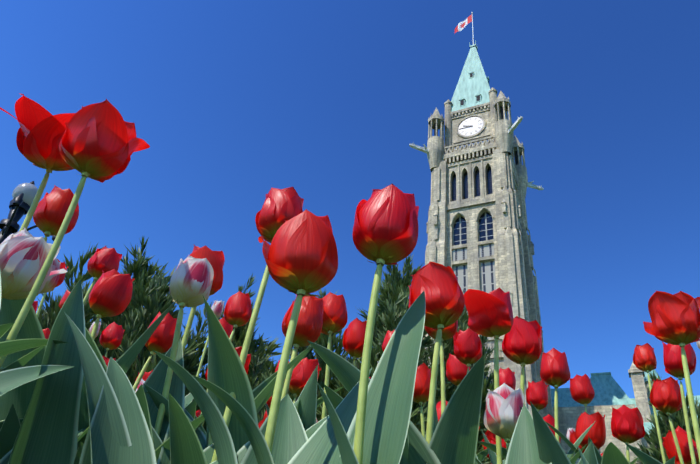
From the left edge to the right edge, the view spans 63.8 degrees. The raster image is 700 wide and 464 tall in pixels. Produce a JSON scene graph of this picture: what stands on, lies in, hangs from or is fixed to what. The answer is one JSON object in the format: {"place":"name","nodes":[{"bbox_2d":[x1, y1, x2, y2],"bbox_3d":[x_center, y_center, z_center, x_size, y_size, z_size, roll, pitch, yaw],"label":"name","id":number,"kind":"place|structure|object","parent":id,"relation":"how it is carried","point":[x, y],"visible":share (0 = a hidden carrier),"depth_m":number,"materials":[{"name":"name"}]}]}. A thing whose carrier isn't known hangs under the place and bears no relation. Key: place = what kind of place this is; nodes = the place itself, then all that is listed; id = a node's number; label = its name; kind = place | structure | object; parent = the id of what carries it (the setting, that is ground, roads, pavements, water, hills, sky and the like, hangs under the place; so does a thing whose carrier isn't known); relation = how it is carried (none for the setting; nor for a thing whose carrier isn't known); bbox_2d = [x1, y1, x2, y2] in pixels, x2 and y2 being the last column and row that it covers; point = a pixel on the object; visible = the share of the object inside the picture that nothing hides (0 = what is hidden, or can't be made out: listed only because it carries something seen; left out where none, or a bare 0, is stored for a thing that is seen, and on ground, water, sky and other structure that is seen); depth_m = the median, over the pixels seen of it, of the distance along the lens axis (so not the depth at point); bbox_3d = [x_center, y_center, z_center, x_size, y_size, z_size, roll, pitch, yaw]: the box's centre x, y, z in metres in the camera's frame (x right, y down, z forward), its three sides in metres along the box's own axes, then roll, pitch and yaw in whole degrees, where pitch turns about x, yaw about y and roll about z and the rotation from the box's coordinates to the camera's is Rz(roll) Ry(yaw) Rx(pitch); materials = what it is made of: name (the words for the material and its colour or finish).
{"place":"outdoors","nodes":[
{"label":"outdoors","id":0,"kind":"place"},
{"bbox_2d":[0,0,699,397],"label":"sky","id":1,"kind":"structure","parent":0,"point":[233,102],"materials":[{"name":"blue"}]},
{"label":"ground","id":2,"kind":"structure","parent":0,"visible":0},
{"bbox_2d":[0,298,45,420],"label":"leafy tulip plant","id":3,"kind":"object","parent":2,"relation":"on","point":[19,398],"visible":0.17,"depth_m":0.65,"materials":[{"name":"green plant"}]},
{"bbox_2d":[0,181,55,243],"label":"lamp post","id":4,"kind":"object","parent":2,"relation":"on","point":[23,196],"visible":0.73,"depth_m":9.67,"materials":[{"name":"black metal"}]},
{"bbox_2d":[0,227,66,428],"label":"tulip","id":5,"kind":"object","parent":2,"relation":"on","point":[24,254],"visible":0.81,"depth_m":0.59,"materials":[{"name":"white plant"}]},
{"bbox_2d":[0,273,68,356],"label":"leaf","id":6,"kind":"object","parent":2,"relation":"on","point":[9,347],"visible":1,"depth_m":0.45,"materials":[{"name":"green plant"}]},
{"bbox_2d":[32,301,37,311],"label":"tulip","id":7,"kind":"object","parent":2,"relation":"on","point":[35,304],"visible":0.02,"depth_m":1.09,"materials":[{"name":"red plant"}]},
{"bbox_2d":[0,365,72,395],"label":"leaf","id":8,"kind":"object","parent":2,"relation":"on","point":[10,379],"visible":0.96,"depth_m":0.41,"materials":[{"name":"green plant"}]},
{"bbox_2d":[0,93,75,337],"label":"tulip","id":9,"kind":"object","parent":2,"relation":"on","point":[41,131],"visible":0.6,"depth_m":0.71,"materials":[{"name":"red plant"}]},
{"bbox_2d":[0,279,85,463],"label":"leaf","id":10,"kind":"object","parent":2,"relation":"on","point":[48,432],"visible":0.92,"depth_m":0.45,"materials":[{"name":"green plant"}]},
{"bbox_2d":[42,328,49,338],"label":"tulip","id":11,"kind":"object","parent":2,"relation":"on","point":[46,331],"visible":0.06,"depth_m":1.58,"materials":[{"name":"red plant"}]},
{"bbox_2d":[37,258,60,295],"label":"tulip","id":12,"kind":"object","parent":2,"relation":"on","point":[50,285],"visible":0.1,"depth_m":0.81,"materials":[{"name":"white plant"}]},
{"bbox_2d":[36,259,67,316],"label":"tulip","id":13,"kind":"object","parent":2,"relation":"on","point":[61,276],"visible":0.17,"depth_m":1.29,"materials":[{"name":"red plant"}]},
{"bbox_2d":[33,185,78,241],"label":"tulip","id":14,"kind":"object","parent":2,"relation":"on","point":[51,210],"visible":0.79,"depth_m":0.78,"materials":[{"name":"red plant"}]},
{"bbox_2d":[59,290,70,308],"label":"tulip","id":15,"kind":"object","parent":2,"relation":"on","point":[64,297],"visible":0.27,"depth_m":1.65,"materials":[{"name":"red plant"}]},
{"bbox_2d":[0,392,148,458],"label":"leaf","id":16,"kind":"object","parent":2,"relation":"on","point":[10,428],"visible":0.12,"depth_m":0.46,"materials":[{"name":"green plant"}]},
{"bbox_2d":[0,98,149,367],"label":"tulip","id":17,"kind":"object","parent":2,"relation":"on","point":[101,142],"visible":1,"depth_m":0.65,"materials":[{"name":"red plant"}]},
{"bbox_2d":[65,280,99,337],"bbox_3d":[-1.659,1.095,3.346,1.264,1.940,1.315,27,-39,-26],"label":"tree","id":18,"kind":"object","parent":2,"relation":"on","point":[83,287],"depth_m":3.70,"materials":[{"name":"green plant"}]},
{"bbox_2d":[38,263,127,352],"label":"juniper shrub","id":19,"kind":"object","parent":2,"relation":"on","point":[47,313],"visible":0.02,"depth_m":3.06,"materials":[{"name":"green plant"}]},
{"bbox_2d":[38,242,133,384],"bbox_3d":[-1.609,1.056,3.131,1.328,1.755,1.316,8,-34,-1],"label":"juniper shrub","id":20,"kind":"object","parent":2,"relation":"on","point":[83,261],"visible":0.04,"depth_m":3.25,"materials":[{"name":"green plant"}]},
{"bbox_2d":[77,327,106,449],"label":"leaf","id":21,"kind":"object","parent":2,"relation":"on","point":[83,422],"visible":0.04,"depth_m":0.56,"materials":[{"name":"green plant"}]},
{"bbox_2d":[89,322,100,337],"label":"tulip","id":22,"kind":"object","parent":2,"relation":"on","point":[91,328],"visible":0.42,"depth_m":1.42,"materials":[{"name":"white plant"}]},
{"bbox_2d":[83,246,121,304],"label":"tulip","id":23,"kind":"object","parent":2,"relation":"on","point":[105,259],"visible":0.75,"depth_m":1.08,"materials":[{"name":"red plant"}]},
{"bbox_2d":[102,356,115,365],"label":"tulip","id":24,"kind":"object","parent":2,"relation":"on","point":[106,359],"depth_m":1.18,"materials":[{"name":"red plant"}]},
{"bbox_2d":[65,313,156,463],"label":"leaf","id":25,"kind":"object","parent":2,"relation":"on","point":[118,432],"visible":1,"depth_m":0.44,"materials":[{"name":"green plant"}]},
{"bbox_2d":[88,268,134,339],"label":"tulip","id":26,"kind":"object","parent":2,"relation":"on","point":[110,294],"visible":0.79,"depth_m":0.83,"materials":[{"name":"red plant"}]},
{"bbox_2d":[100,322,124,356],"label":"tulip","id":27,"kind":"object","parent":2,"relation":"on","point":[111,337],"visible":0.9,"depth_m":1.43,"materials":[{"name":"red plant"}]},
{"bbox_2d":[73,421,202,463],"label":"leafy tulip plant","id":28,"kind":"object","parent":2,"relation":"on","point":[78,455],"visible":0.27,"depth_m":0.43,"materials":[{"name":"green plant"}]},
{"bbox_2d":[134,370,152,383],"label":"tulip","id":29,"kind":"object","parent":2,"relation":"on","point":[145,376],"visible":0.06,"depth_m":1.36,"materials":[{"name":"red plant"}]},
{"bbox_2d":[116,299,177,373],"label":"leaf","id":30,"kind":"object","parent":2,"relation":"on","point":[125,360],"visible":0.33,"depth_m":0.62,"materials":[{"name":"green plant"}]},
{"bbox_2d":[88,266,206,430],"bbox_3d":[-1.357,1.138,3.341,1.496,1.928,1.400,8,-34,-1],"label":"juniper shrub","id":31,"kind":"object","parent":2,"relation":"on","point":[160,301],"visible":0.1,"depth_m":3.37,"materials":[{"name":"green plant"}]},
{"bbox_2d":[88,237,211,430],"bbox_3d":[-1.524,1.093,3.720,1.673,2.385,1.604,8,-34,-1],"label":"juniper shrub","id":32,"kind":"object","parent":2,"relation":"on","point":[140,270],"visible":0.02,"depth_m":3.88,"materials":[{"name":"green plant"}]},
{"bbox_2d":[133,311,176,390],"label":"tulip","id":33,"kind":"object","parent":2,"relation":"on","point":[160,340],"visible":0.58,"depth_m":0.93,"materials":[{"name":"red plant"}]},
{"bbox_2d":[135,255,213,462],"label":"tulip","id":34,"kind":"object","parent":2,"relation":"on","point":[191,280],"visible":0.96,"depth_m":0.66,"materials":[{"name":"white plant"}]},
{"bbox_2d":[184,393,192,407],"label":"leaf","id":35,"kind":"object","parent":2,"relation":"on","point":[188,398],"visible":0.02,"depth_m":0.82,"materials":[{"name":"green plant"}]},
{"bbox_2d":[184,399,195,419],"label":"leaf","id":36,"kind":"object","parent":2,"relation":"on","point":[190,408],"visible":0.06,"depth_m":0.74,"materials":[{"name":"green plant"}]},
{"bbox_2d":[153,350,237,463],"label":"leaf","id":37,"kind":"object","parent":2,"relation":"on","point":[219,433],"visible":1,"depth_m":0.41,"materials":[{"name":"green plant"}]},
{"bbox_2d":[191,300,223,401],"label":"tulip","id":38,"kind":"object","parent":2,"relation":"on","point":[217,307],"visible":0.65,"depth_m":1.23,"materials":[{"name":"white plant"}]},
{"bbox_2d":[182,245,245,426],"bbox_3d":[-0.251,0.271,0.667,0.201,0.580,0.280,8,-34,-1],"label":"tulip","id":39,"kind":"object","parent":2,"relation":"on","point":[216,259],"visible":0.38,"depth_m":0.78,"materials":[{"name":"red plant"}]},
{"bbox_2d":[201,317,232,412],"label":"tulip","id":40,"kind":"object","parent":2,"relation":"on","point":[227,327],"visible":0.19,"depth_m":1.41,"materials":[{"name":"red plant"}]},
{"bbox_2d":[186,346,250,434],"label":"tulip flower","id":41,"kind":"object","parent":2,"relation":"on","point":[248,358],"visible":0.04,"depth_m":0.91,"materials":[{"name":"red plant"}]},
{"bbox_2d":[202,291,251,425],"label":"tulip","id":42,"kind":"object","parent":2,"relation":"on","point":[238,311],"visible":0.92,"depth_m":1.11,"materials":[{"name":"red plant"}]},
{"bbox_2d":[203,296,257,451],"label":"leaf","id":43,"kind":"object","parent":2,"relation":"on","point":[227,373],"visible":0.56,"depth_m":0.56,"materials":[{"name":"green plant"}]},
{"bbox_2d":[199,274,262,432],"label":"juniper shrub","id":44,"kind":"object","parent":2,"relation":"on","point":[240,333],"visible":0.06,"depth_m":3.93,"materials":[{"name":"green plant"}]},
{"bbox_2d":[143,296,323,436],"bbox_3d":[-0.113,0.314,0.658,0.154,0.526,0.305,-7,-37,19],"label":"tulip","id":45,"kind":"object","parent":2,"relation":"on","point":[309,323],"visible":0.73,"depth_m":0.74,"materials":[{"name":"red plant"}]},
{"bbox_2d":[151,342,317,449],"bbox_3d":[-0.164,0.302,0.584,0.208,0.433,0.156,8,-34,-1],"label":"leaf","id":46,"kind":"object","parent":2,"relation":"on","point":[258,400],"visible":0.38,"depth_m":0.65,"materials":[{"name":"green plant"}]},
{"bbox_2d":[157,187,328,463],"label":"tulip","id":47,"kind":"object","parent":2,"relation":"on","point":[187,440],"visible":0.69,"depth_m":0.59,"materials":[{"name":"red plant"}]},
{"bbox_2d":[203,400,298,463],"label":"leafy tulip plant","id":48,"kind":"object","parent":2,"relation":"on","point":[209,452],"visible":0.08,"depth_m":0.54,"materials":[{"name":"green plant"}]},
{"bbox_2d":[207,300,299,382],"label":"juniper shrub","id":49,"kind":"object","parent":2,"relation":"on","point":[272,345],"visible":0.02,"depth_m":4.00,"materials":[{"name":"green plant"}]},
{"bbox_2d":[258,418,265,428],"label":"tulip","id":50,"kind":"object","parent":2,"relation":"on","point":[260,423],"visible":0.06,"depth_m":1.22,"materials":[{"name":"red plant"}]},
{"bbox_2d":[266,385,283,408],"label":"tulip","id":51,"kind":"object","parent":2,"relation":"on","point":[268,402],"visible":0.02,"depth_m":1.36,"materials":[{"name":"red plant"}]},
{"bbox_2d":[252,350,309,413],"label":"leaf","id":52,"kind":"object","parent":2,"relation":"on","point":[257,390],"visible":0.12,"depth_m":0.79,"materials":[{"name":"green plant"}]},
{"bbox_2d":[192,209,371,463],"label":"tulip","id":53,"kind":"object","parent":2,"relation":"on","point":[300,253],"visible":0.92,"depth_m":0.49,"materials":[{"name":"red plant"}]},
{"bbox_2d":[289,357,320,402],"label":"tulip","id":54,"kind":"object","parent":2,"relation":"on","point":[303,370],"visible":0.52,"depth_m":1.04,"materials":[{"name":"red plant"}]},
{"bbox_2d":[295,365,317,427],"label":"leaf","id":55,"kind":"object","parent":2,"relation":"on","point":[306,407],"visible":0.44,"depth_m":0.58,"materials":[{"name":"green plant"}]},
{"bbox_2d":[296,292,346,419],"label":"tulip","id":56,"kind":"object","parent":2,"relation":"on","point":[334,314],"visible":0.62,"depth_m":0.95,"materials":[{"name":"red plant"}]},
{"bbox_2d":[317,386,343,406],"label":"leaf","id":57,"kind":"object","parent":2,"relation":"on","point":[320,400],"visible":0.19,"depth_m":0.81,"materials":[{"name":"green plant"}]},
{"bbox_2d":[324,384,342,408],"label":"leaf","id":58,"kind":"object","parent":2,"relation":"on","point":[335,398],"visible":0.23,"depth_m":0.62,"materials":[{"name":"green plant"}]},
{"bbox_2d":[247,287,450,430],"bbox_3d":[-0.083,1.249,3.412,1.562,2.062,1.245,8,-34,-1],"label":"juniper shrub","id":59,"kind":"object","parent":2,"relation":"on","point":[272,367],"visible":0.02,"depth_m":3.68,"materials":[{"name":"green plant"}]},
{"bbox_2d":[343,317,366,365],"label":"tulip","id":60,"kind":"object","parent":2,"relation":"on","point":[353,338],"visible":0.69,"depth_m":1.00,"materials":[{"name":"red plant"}]},
{"bbox_2d":[317,184,425,463],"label":"tulip","id":61,"kind":"object","parent":2,"relation":"on","point":[385,229],"visible":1,"depth_m":0.47,"materials":[{"name":"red plant"}]},
{"bbox_2d":[284,287,482,453],"bbox_3d":[0.080,1.302,3.483,1.551,2.104,0.974,8,-34,-1],"label":"juniper shrub","id":62,"kind":"object","parent":2,"relation":"on","point":[322,340],"visible":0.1,"depth_m":3.63,"materials":[{"name":"green plant"}]},
{"bbox_2d":[382,330,394,351],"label":"tulip","id":63,"kind":"object","parent":2,"relation":"on","point":[388,335],"visible":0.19,"depth_m":1.41,"materials":[{"name":"red plant"}]},
{"bbox_2d":[307,261,484,463],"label":"tulip","id":64,"kind":"object","parent":2,"relation":"on","point":[452,438],"visible":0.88,"depth_m":0.54,"materials":[{"name":"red plant"}]},
{"bbox_2d":[316,292,484,463],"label":"juniper shrub","id":65,"kind":"object","parent":2,"relation":"on","point":[377,350],"visible":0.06,"depth_m":3.49,"materials":[{"name":"green plant"}]},
{"bbox_2d":[399,433,408,463],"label":"leaf","id":66,"kind":"object","parent":2,"relation":"on","point":[404,458],"visible":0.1,"depth_m":0.53,"materials":[{"name":"green plant"}]},
{"bbox_2d":[360,252,510,463],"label":"juniper shrub","id":67,"kind":"object","parent":2,"relation":"on","point":[394,283],"visible":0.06,"depth_m":4.30,"materials":[{"name":"green plant"}]},
{"bbox_2d":[425,320,457,438],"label":"tulip","id":68,"kind":"object","parent":2,"relation":"on","point":[448,333],"visible":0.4,"depth_m":0.90,"materials":[{"name":"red plant"}]},
{"bbox_2d":[436,401,447,421],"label":"tulip","id":69,"kind":"object","parent":2,"relation":"on","point":[438,407],"visible":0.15,"depth_m":1.18,"materials":[{"name":"red plant"}]},
{"bbox_2d":[413,363,495,461],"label":"tulip","id":70,"kind":"object","parent":2,"relation":"on","point":[422,386],"visible":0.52,"depth_m":1.01,"materials":[{"name":"red plant"}]},
{"bbox_2d":[446,353,469,386],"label":"tulip","id":71,"kind":"object","parent":2,"relation":"on","point":[456,371],"visible":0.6,"depth_m":1.19,"materials":[{"name":"red plant"}]},
{"bbox_2d":[453,328,481,372],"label":"tulip","id":72,"kind":"object","parent":2,"relation":"on","point":[467,348],"visible":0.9,"depth_m":1.04,"materials":[{"name":"red plant"}]},
{"bbox_2d":[409,12,552,417],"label":"clock tower","id":73,"kind":"structure","parent":2,"relation":"on","point":[479,237],"depth_m":80.04,"materials":[{"name":"stone"}]},
{"bbox_2d":[464,287,512,463],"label":"tulip","id":74,"kind":"object","parent":2,"relation":"on","point":[490,314],"visible":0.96,"depth_m":0.81,"materials":[{"name":"red plant"}]},
{"bbox_2d":[481,429,496,463],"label":"leaf","id":75,"kind":"object","parent":2,"relation":"on","point":[492,456],"visible":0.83,"depth_m":0.84,"materials":[{"name":"green plant"}]},
{"bbox_2d":[477,441,506,459],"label":"leaf","id":76,"kind":"object","parent":2,"relation":"on","point":[491,446],"visible":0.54,"depth_m":0.76,"materials":[{"name":"green plant"}]},
{"bbox_2d":[482,430,505,460],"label":"tulip","id":77,"kind":"object","parent":2,"relation":"on","point":[490,436],"visible":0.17,"depth_m":1.46,"materials":[{"name":"red plant"}]},
{"bbox_2d":[499,367,515,448],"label":"tulip","id":78,"kind":"object","parent":2,"relation":"on","point":[507,376],"visible":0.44,"depth_m":1.44,"materials":[{"name":"red plant"}]},
{"bbox_2d":[502,316,541,404],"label":"tulip","id":79,"kind":"object","parent":2,"relation":"on","point":[522,343],"visible":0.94,"depth_m":0.90,"materials":[{"name":"red plant"}]},
{"bbox_2d":[505,405,551,463],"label":"leaf","id":80,"kind":"object","parent":2,"relation":"on","point":[522,449],"visible":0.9,"depth_m":0.53,"materials":[{"name":"green plant"}]},
{"bbox_2d":[475,440,597,463],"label":"leafy tulip plant","id":81,"kind":"object","parent":2,"relation":"on","point":[589,454],"visible":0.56,"depth_m":0.59,"materials":[{"name":"green plant"}]},
{"bbox_2d":[526,380,547,411],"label":"tulip","id":82,"kind":"object","parent":2,"relation":"on","point":[537,394],"visible":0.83,"depth_m":1.37,"materials":[{"name":"red plant"}]},
{"bbox_2d":[484,383,595,459],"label":"tulip","id":83,"kind":"object","parent":2,"relation":"on","point":[504,401],"visible":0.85,"depth_m":0.71,"materials":[{"name":"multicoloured plant"}]},
{"bbox_2d":[530,401,571,463],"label":"leaf","id":84,"kind":"object","parent":2,"relation":"on","point":[550,448],"visible":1,"depth_m":0.50,"materials":[{"name":"green plant"}]},
{"bbox_2d":[543,414,560,441],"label":"tulip","id":85,"kind":"object","parent":2,"relation":"on","point":[549,419],"visible":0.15,"depth_m":1.04,"materials":[{"name":"red plant"}]},
{"bbox_2d":[540,348,569,443],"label":"tulip","id":86,"kind":"object","parent":2,"relation":"on","point":[555,372],"visible":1,"depth_m":1.05,"materials":[{"name":"red plant"}]},
{"bbox_2d":[566,427,574,458],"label":"tulip","id":87,"kind":"object","parent":2,"relation":"on","point":[572,429],"visible":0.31,"depth_m":1.47,"materials":[{"name":"white plant"}]},
{"bbox_2d":[569,430,584,453],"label":"tulip","id":88,"kind":"object","parent":2,"relation":"on","point":[572,438],"visible":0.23,"depth_m":1.37,"materials":[{"name":"red plant"}]},
{"bbox_2d":[570,444,586,463],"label":"leaf","id":89,"kind":"object","parent":2,"relation":"on","point":[573,460],"visible":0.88,"depth_m":0.56,"materials":[{"name":"green plant"}]},
{"bbox_2d":[576,444,587,463],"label":"leaf","id":90,"kind":"object","parent":2,"relation":"on","point":[584,460],"visible":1,"depth_m":0.52,"materials":[{"name":"green plant"}]},
{"bbox_2d":[570,374,594,412],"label":"tulip","id":91,"kind":"object","parent":2,"relation":"on","point":[582,390],"visible":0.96,"depth_m":1.31,"materials":[{"name":"red plant"}]},
{"bbox_2d":[545,421,629,463],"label":"leafy tulip plant","id":92,"kind":"object","parent":2,"relation":"on","point":[613,453],"visible":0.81,"depth_m":0.57,"materials":[{"name":"green plant"}]},
{"bbox_2d":[575,412,605,449],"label":"tulip flower","id":93,"kind":"object","parent":2,"relation":"on","point":[596,433],"visible":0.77,"depth_m":1.16,"materials":[{"name":"red plant"}]},
{"bbox_2d":[588,436,601,463],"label":"leafy tulip plant","id":94,"kind":"object","parent":2,"relation":"on","point":[598,456],"visible":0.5,"depth_m":0.80,"materials":[{"name":"green plant"}]},
{"bbox_2d":[551,362,699,463],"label":"building","id":95,"kind":"structure","parent":2,"relation":"on","point":[609,391],"depth_m":69.87,"materials":[{"name":"stone"}]},
{"bbox_2d":[611,405,644,462],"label":"tulip","id":96,"kind":"object","parent":2,"relation":"on","point":[627,426],"visible":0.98,"depth_m":1.12,"materials":[{"name":"red plant"}]},
{"bbox_2d":[624,442,661,463],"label":"leafy tulip plant","id":97,"kind":"object","parent":2,"relation":"on","point":[644,458],"visible":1,"depth_m":0.55,"materials":[{"name":"green plant"}]},
{"bbox_2d":[633,343,665,463],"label":"tulip","id":98,"kind":"object","parent":2,"relation":"on","point":[644,358],"visible":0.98,"depth_m":1.41,"materials":[{"name":"red plant"}]},
{"bbox_2d":[633,370,699,463],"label":"juniper shrub","id":99,"kind":"object","parent":2,"relation":"on","point":[651,437],"visible":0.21,"depth_m":4.01,"materials":[{"name":"green plant"}]},
{"bbox_2d":[650,377,683,463],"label":"tulip","id":100,"kind":"object","parent":2,"relation":"on","point":[665,396],"visible":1,"depth_m":1.10,"materials":[{"name":"red plant"}]},
{"bbox_2d":[664,456,674,463],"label":"leafy tulip plant","id":101,"kind":"object","parent":2,"relation":"on","point":[671,461],"visible":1,"depth_m":0.65,"materials":[{"name":"green plant"}]},
{"bbox_2d":[643,290,699,461],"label":"tulip","id":102,"kind":"object","parent":2,"relation":"on","point":[675,319],"visible":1,"depth_m":0.81,"materials":[{"name":"red plant"}]},
{"bbox_2d":[662,342,695,463],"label":"tulip","id":103,"kind":"object","parent":2,"relation":"on","point":[672,358],"visible":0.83,"depth_m":1.03,"materials":[{"name":"red plant"}]},
{"bbox_2d":[662,426,699,463],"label":"tulip flower","id":104,"kind":"object","parent":2,"relation":"on","point":[668,444],"visible":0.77,"depth_m":1.14,"materials":[{"name":"red plant"}]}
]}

